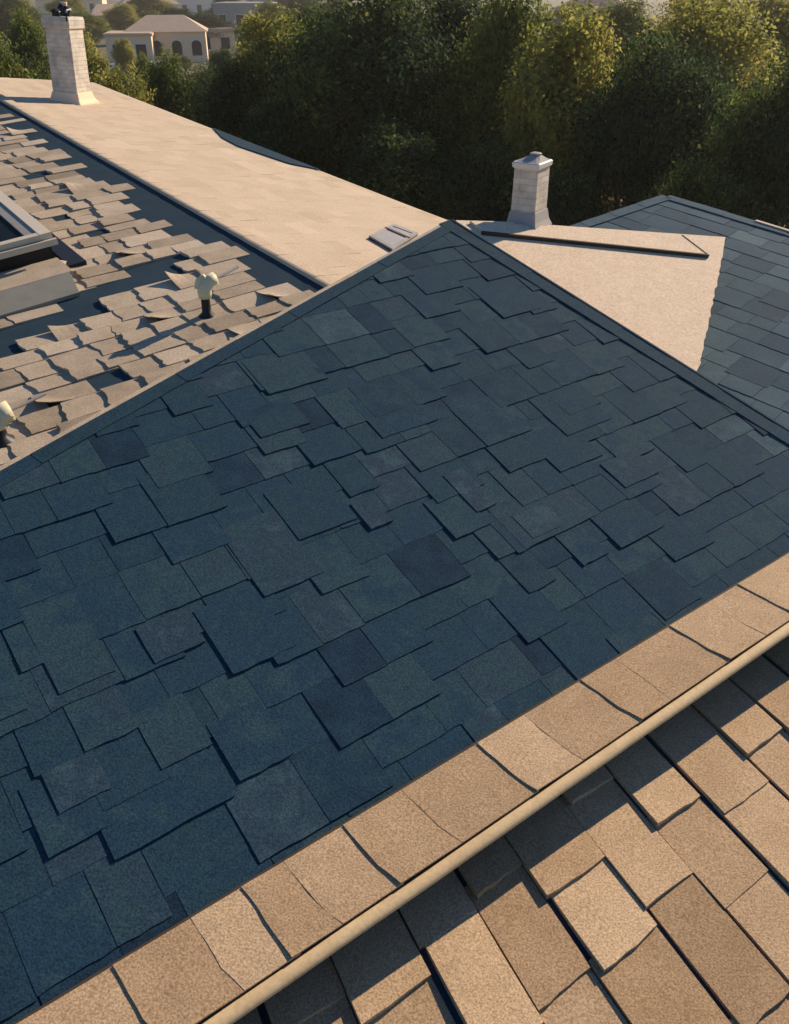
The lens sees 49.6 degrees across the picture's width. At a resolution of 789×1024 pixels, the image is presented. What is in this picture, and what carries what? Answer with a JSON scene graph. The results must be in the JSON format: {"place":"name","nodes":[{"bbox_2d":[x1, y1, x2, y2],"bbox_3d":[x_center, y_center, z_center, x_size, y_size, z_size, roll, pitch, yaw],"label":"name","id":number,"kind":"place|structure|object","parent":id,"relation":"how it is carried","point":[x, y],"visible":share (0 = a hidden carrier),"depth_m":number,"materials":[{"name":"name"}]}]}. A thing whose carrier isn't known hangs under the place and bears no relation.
{"place":"outdoors","nodes":[
{"label":"outdoors","id":0,"kind":"place"},
{"bbox_2d":[35,0,106,13],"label":"background house","id":1,"kind":"structure","parent":0,"point":[90,4],"depth_m":268.53,"materials":[{"name":"paint"}]},
{"bbox_2d":[87,4,116,31],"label":"background house","id":2,"kind":"structure","parent":0,"point":[96,9],"depth_m":163.14,"materials":[{"name":"paint"}]},
{"bbox_2d":[106,61,161,73],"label":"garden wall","id":3,"kind":"structure","parent":0,"point":[113,65],"depth_m":100.83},
{"bbox_2d":[116,0,179,8],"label":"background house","id":4,"kind":"structure","parent":0,"point":[173,5],"depth_m":210.23,"materials":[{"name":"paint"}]},
{"bbox_2d":[176,0,212,15],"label":"background house","id":5,"kind":"structure","parent":0,"point":[196,6],"depth_m":238.90,"materials":[{"name":"paint"}]},
{"bbox_2d":[196,4,201,13],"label":"window","id":6,"kind":"structure","parent":5,"relation":"in","point":[199,6],"depth_m":239.31,"materials":[{"name":"grey glass"}]},
{"bbox_2d":[202,0,241,14],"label":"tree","id":7,"kind":"object","parent":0,"point":[209,11],"visible":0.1,"depth_m":164.10,"materials":[{"name":"green plant"}]},
{"bbox_2d":[211,2,276,39],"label":"background house","id":8,"kind":"structure","parent":0,"point":[231,11],"depth_m":154.36,"materials":[{"name":"grey paint"}]},
{"bbox_2d":[218,14,226,21],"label":"window","id":9,"kind":"structure","parent":8,"relation":"in","point":[221,15],"depth_m":154.89,"materials":[{"name":"grey glass"}]},
{"bbox_2d":[235,14,243,32],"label":"window","id":10,"kind":"structure","parent":8,"relation":"in","point":[238,16],"depth_m":154.73,"materials":[{"name":"grey glass"}]},
{"bbox_2d":[1,0,785,226],"bbox_3d":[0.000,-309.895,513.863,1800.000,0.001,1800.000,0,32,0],"label":"ground","id":11,"kind":"structure","parent":0,"point":[554,3],"depth_m":292.14,"materials":[{"name":"green plant"}]},
{"bbox_2d":[0,8,7,43],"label":"tree","id":12,"kind":"object","parent":11,"relation":"on","point":[2,24],"visible":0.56,"depth_m":112.08,"materials":[{"name":"green plant"}]},
{"bbox_2d":[0,32,39,78],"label":"tree","id":13,"kind":"object","parent":11,"relation":"on","point":[17,71],"visible":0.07,"depth_m":24.45,"materials":[{"name":"green plant"}]},
{"bbox_2d":[0,3,50,79],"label":"tree","id":14,"kind":"object","parent":11,"relation":"on","point":[27,36],"visible":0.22,"depth_m":34.41,"materials":[{"name":"green plant"}]},
{"bbox_2d":[0,0,50,42],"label":"tree","id":15,"kind":"object","parent":11,"relation":"on","point":[9,7],"visible":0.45,"depth_m":111.78,"materials":[{"name":"green plant"}]},
{"bbox_2d":[42,0,87,13],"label":"tree","id":16,"kind":"object","parent":11,"relation":"on","point":[74,5],"visible":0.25,"depth_m":153.60,"materials":[{"name":"green plant"}]},
{"bbox_2d":[70,10,112,50],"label":"tree","id":17,"kind":"object","parent":11,"relation":"on","point":[96,26],"visible":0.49,"depth_m":123.45,"materials":[{"name":"green plant"}]},
{"bbox_2d":[83,27,111,81],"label":"tree","id":18,"kind":"object","parent":11,"relation":"on","point":[93,61],"visible":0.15,"depth_m":37.10,"materials":[{"name":"green plant"}]},
{"bbox_2d":[108,66,128,91],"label":"bush","id":19,"kind":"object","parent":11,"relation":"on","point":[122,75],"visible":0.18,"depth_m":75.16,"materials":[{"name":"green plant"}]},
{"bbox_2d":[101,3,139,30],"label":"tree","id":20,"kind":"object","parent":11,"relation":"on","point":[122,17],"visible":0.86,"depth_m":141.67,"materials":[{"name":"green plant"}]},
{"bbox_2d":[89,58,156,104],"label":"tree","id":21,"kind":"object","parent":11,"relation":"on","point":[111,83],"visible":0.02,"depth_m":25.42,"materials":[{"name":"green plant"}]},
{"bbox_2d":[110,37,136,81],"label":"tree","id":22,"kind":"object","parent":11,"relation":"on","point":[122,54],"visible":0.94,"depth_m":84.79,"materials":[{"name":"green plant"}]},
{"bbox_2d":[103,31,155,63],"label":"background house","id":23,"kind":"structure","parent":11,"relation":"on","point":[142,42],"depth_m":109.11,"materials":[{"name":"paint"}]},
{"bbox_2d":[134,43,148,59],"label":"window","id":24,"kind":"structure","parent":23,"relation":"in","point":[142,47],"depth_m":109.51,"materials":[{"name":"grey glass"}]},
{"bbox_2d":[132,51,160,97],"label":"tree","id":25,"kind":"object","parent":11,"relation":"on","point":[141,59],"visible":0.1,"depth_m":51.14,"materials":[{"name":"green plant"}]},
{"bbox_2d":[122,0,177,18],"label":"tree","id":26,"kind":"object","parent":11,"relation":"on","point":[148,7],"visible":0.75,"depth_m":168.85,"materials":[{"name":"green plant"}]},
{"bbox_2d":[123,15,208,61],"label":"background house","id":27,"kind":"structure","parent":11,"relation":"on","point":[183,35],"depth_m":113.14,"materials":[{"name":"paint"}]},
{"bbox_2d":[153,39,163,56],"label":"window","id":28,"kind":"structure","parent":27,"relation":"in","point":[157,43],"depth_m":112.87,"materials":[{"name":"grey glass"}]},
{"bbox_2d":[170,39,183,56],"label":"window","id":29,"kind":"structure","parent":27,"relation":"in","point":[176,44],"depth_m":113.21,"materials":[{"name":"grey glass"}]},
{"bbox_2d":[190,39,202,56],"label":"window","id":30,"kind":"structure","parent":27,"relation":"in","point":[196,44],"depth_m":113.68,"materials":[{"name":"grey glass"}]},
{"bbox_2d":[159,7,194,19],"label":"tree","id":31,"kind":"object","parent":11,"relation":"on","point":[174,11],"visible":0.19,"depth_m":138.39,"materials":[{"name":"green plant"}]},
{"bbox_2d":[134,43,234,135],"bbox_3d":[-6.819,-11.210,28.505,3.380,7.825,3.072,10,33,15],"label":"tree","id":32,"kind":"object","parent":11,"relation":"on","point":[172,91],"visible":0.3,"depth_m":26.94,"materials":[{"name":"green plant"}]},
{"bbox_2d":[179,56,191,71],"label":"bush","id":33,"kind":"object","parent":11,"relation":"on","point":[184,59],"visible":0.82,"depth_m":101.94,"materials":[{"name":"green plant"}]},
{"bbox_2d":[183,58,220,116],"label":"tree","id":34,"kind":"object","parent":11,"relation":"on","point":[201,78],"visible":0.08,"depth_m":34.77,"materials":[{"name":"green plant"}]},
{"bbox_2d":[188,11,237,38],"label":"tree","id":35,"kind":"object","parent":11,"relation":"on","point":[207,20],"visible":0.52,"depth_m":127.02,"materials":[{"name":"green plant"}]},
{"bbox_2d":[203,46,235,76],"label":"tree","id":36,"kind":"object","parent":11,"relation":"on","point":[217,59],"visible":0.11,"depth_m":57.13,"materials":[{"name":"green plant"}]},
{"bbox_2d":[206,26,235,53],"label":"background house","id":37,"kind":"structure","parent":11,"relation":"on","point":[215,43],"depth_m":126.21,"materials":[{"name":"paint"}]},
{"bbox_2d":[207,37,211,49],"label":"window","id":38,"kind":"structure","parent":37,"relation":"in","point":[208,39],"depth_m":125.98,"materials":[{"name":"grey glass"}]},
{"bbox_2d":[220,36,230,49],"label":"window","id":39,"kind":"structure","parent":37,"relation":"in","point":[225,41],"depth_m":126.49,"materials":[{"name":"grey glass"}]},
{"bbox_2d":[196,49,263,140],"bbox_3d":[-5.602,-12.401,30.716,3.803,7.503,4.652,-5,32,-8],"label":"tree","id":40,"kind":"object","parent":11,"relation":"on","point":[217,102],"visible":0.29,"depth_m":29.18,"materials":[{"name":"green plant"}]},
{"bbox_2d":[233,36,254,63],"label":"tree","id":41,"kind":"object","parent":11,"relation":"on","point":[243,51],"visible":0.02,"depth_m":60.50,"materials":[{"name":"green plant"}]},
{"bbox_2d":[245,0,281,3],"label":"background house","id":42,"kind":"structure","parent":11,"relation":"on","point":[259,0],"depth_m":175.04,"materials":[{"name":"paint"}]},
{"bbox_2d":[216,0,318,141],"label":"tree","id":43,"kind":"object","parent":11,"relation":"on","point":[252,28],"visible":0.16,"depth_m":28.91,"materials":[{"name":"green plant"}]},
{"bbox_2d":[247,0,290,33],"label":"tree","id":44,"kind":"object","parent":11,"relation":"on","point":[260,10],"visible":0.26,"depth_m":126.78,"materials":[{"name":"green plant"}]},
{"bbox_2d":[240,94,319,168],"bbox_3d":[-3.526,-9.482,26.719,3.657,6.787,4.474,-4,32,-7],"label":"tree","id":45,"kind":"object","parent":11,"relation":"on","point":[253,137],"visible":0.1,"depth_m":24.71,"materials":[{"name":"green plant"}]},
{"bbox_2d":[273,0,286,6],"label":"tree","id":46,"kind":"object","parent":11,"relation":"on","point":[280,1],"visible":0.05,"depth_m":172.59,"materials":[{"name":"green plant"}]},
{"bbox_2d":[284,0,320,29],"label":"tree","id":47,"kind":"object","parent":11,"relation":"on","point":[290,4],"visible":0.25,"depth_m":134.89,"materials":[{"name":"green plant"}]},
{"bbox_2d":[286,0,359,173],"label":"tree","id":48,"kind":"object","parent":11,"relation":"on","point":[309,26],"visible":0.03,"depth_m":26.78,"materials":[{"name":"green plant"}]},
{"bbox_2d":[314,0,351,19],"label":"tree","id":49,"kind":"object","parent":11,"relation":"on","point":[330,3],"visible":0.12,"depth_m":127.33,"materials":[{"name":"green plant"}]},
{"bbox_2d":[239,0,472,181],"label":"tree","id":50,"kind":"object","parent":11,"relation":"on","point":[381,58],"visible":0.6,"depth_m":23.03,"materials":[{"name":"green plant"}]},
{"bbox_2d":[0,2,788,1023],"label":"house","id":51,"kind":"structure","parent":11,"relation":"on","point":[394,610],"depth_m":4.52,"materials":[{"name":"blue tile"}]},
{"bbox_2d":[369,223,417,250],"bbox_3d":[-0.019,-2.743,8.590,0.383,0.151,1.077,9,33,14],"label":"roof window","id":52,"kind":"structure","parent":51,"relation":"in","point":[393,236],"depth_m":8.54,"materials":[{"name":"grey metal"}]},
{"bbox_2d":[325,112,473,214],"bbox_3d":[0.231,-6.010,21.029,4.517,6.927,5.526,-27,41,-36],"label":"tree","id":53,"kind":"object","parent":11,"relation":"on","point":[391,168],"visible":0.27,"depth_m":19.56,"materials":[{"name":"green plant"}]},
{"bbox_2d":[386,0,498,171],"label":"tree","id":54,"kind":"object","parent":11,"relation":"on","point":[453,12],"visible":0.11,"depth_m":24.84,"materials":[{"name":"green plant"}]},
{"bbox_2d":[413,130,517,221],"bbox_3d":[2.046,-5.707,20.865,4.050,6.576,4.123,14,35,21],"label":"tree","id":55,"kind":"object","parent":11,"relation":"on","point":[485,197],"visible":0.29,"depth_m":19.36,"materials":[{"name":"green plant"}]},
{"bbox_2d":[414,0,553,169],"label":"tree","id":56,"kind":"object","parent":11,"relation":"on","point":[488,58],"visible":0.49,"depth_m":22.66,"materials":[{"name":"green plant"}]},
{"bbox_2d":[468,0,624,215],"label":"tree","id":57,"kind":"object","parent":11,"relation":"on","point":[571,60],"visible":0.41,"depth_m":20.50,"materials":[{"name":"green plant"}]},
{"bbox_2d":[544,1,595,33],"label":"tree","id":58,"kind":"object","parent":11,"relation":"on","point":[556,19],"visible":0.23,"depth_m":143.82,"materials":[{"name":"green plant"}]},
{"bbox_2d":[547,156,607,225],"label":"tree","id":59,"kind":"object","parent":11,"relation":"on","point":[564,208],"visible":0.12,"depth_m":17.41,"materials":[{"name":"green plant"}]},
{"bbox_2d":[591,0,660,83],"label":"tree","id":60,"kind":"object","parent":11,"relation":"on","point":[628,12],"visible":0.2,"depth_m":45.08,"materials":[{"name":"green plant"}]},
{"bbox_2d":[559,13,738,216],"bbox_3d":[5.776,-7.061,20.855,4.500,8.889,4.420,-17,36,-25],"label":"tree","id":61,"kind":"object","parent":11,"relation":"on","point":[654,120],"visible":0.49,"depth_m":18.83,"materials":[{"name":"green plant"}]},
{"bbox_2d":[570,195,788,428],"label":"neighbouring house","id":62,"kind":"structure","parent":11,"relation":"on","point":[745,355],"depth_m":8.88,"materials":[{"name":"blue"}]},
{"bbox_2d":[626,0,761,72],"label":"tree","id":63,"kind":"object","parent":11,"relation":"on","point":[675,7],"visible":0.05,"depth_m":37.29,"materials":[{"name":"green plant"}]},
{"bbox_2d":[620,145,772,220],"bbox_3d":[6.126,-4.404,18.652,3.575,6.713,3.512,-21,38,-30],"label":"tree","id":64,"kind":"object","parent":11,"relation":"on","point":[710,193],"visible":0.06,"depth_m":16.94,"materials":[{"name":"green plant"}]},
{"bbox_2d":[659,69,745,170],"bbox_3d":[8.019,-7.674,23.008,3.841,7.654,4.699,9,33,14],"label":"tree","id":65,"kind":"object","parent":11,"relation":"on","point":[726,110],"visible":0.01,"depth_m":20.72,"materials":[{"name":"green plant"}]},
{"bbox_2d":[636,0,786,114],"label":"tree","id":66,"kind":"object","parent":11,"relation":"on","point":[726,40],"visible":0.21,"depth_m":27.22,"materials":[{"name":"green plant"}]},
{"bbox_2d":[684,31,788,228],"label":"tree","id":67,"kind":"object","parent":11,"relation":"on","point":[759,151],"visible":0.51,"depth_m":17.61,"materials":[{"name":"green plant"}]},
{"bbox_2d":[734,0,788,87],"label":"tree","id":68,"kind":"object","parent":11,"relation":"on","point":[778,9],"visible":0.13,"depth_m":38.79,"materials":[{"name":"green plant"}]},
{"bbox_2d":[551,0,635,35],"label":"tree","id":69,"kind":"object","parent":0,"point":[598,2],"depth_m":163.11,"materials":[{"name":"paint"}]},
{"bbox_2d":[623,1,645,15],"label":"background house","id":70,"kind":"structure","parent":0,"point":[636,4],"depth_m":208.05,"materials":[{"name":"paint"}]}
]}

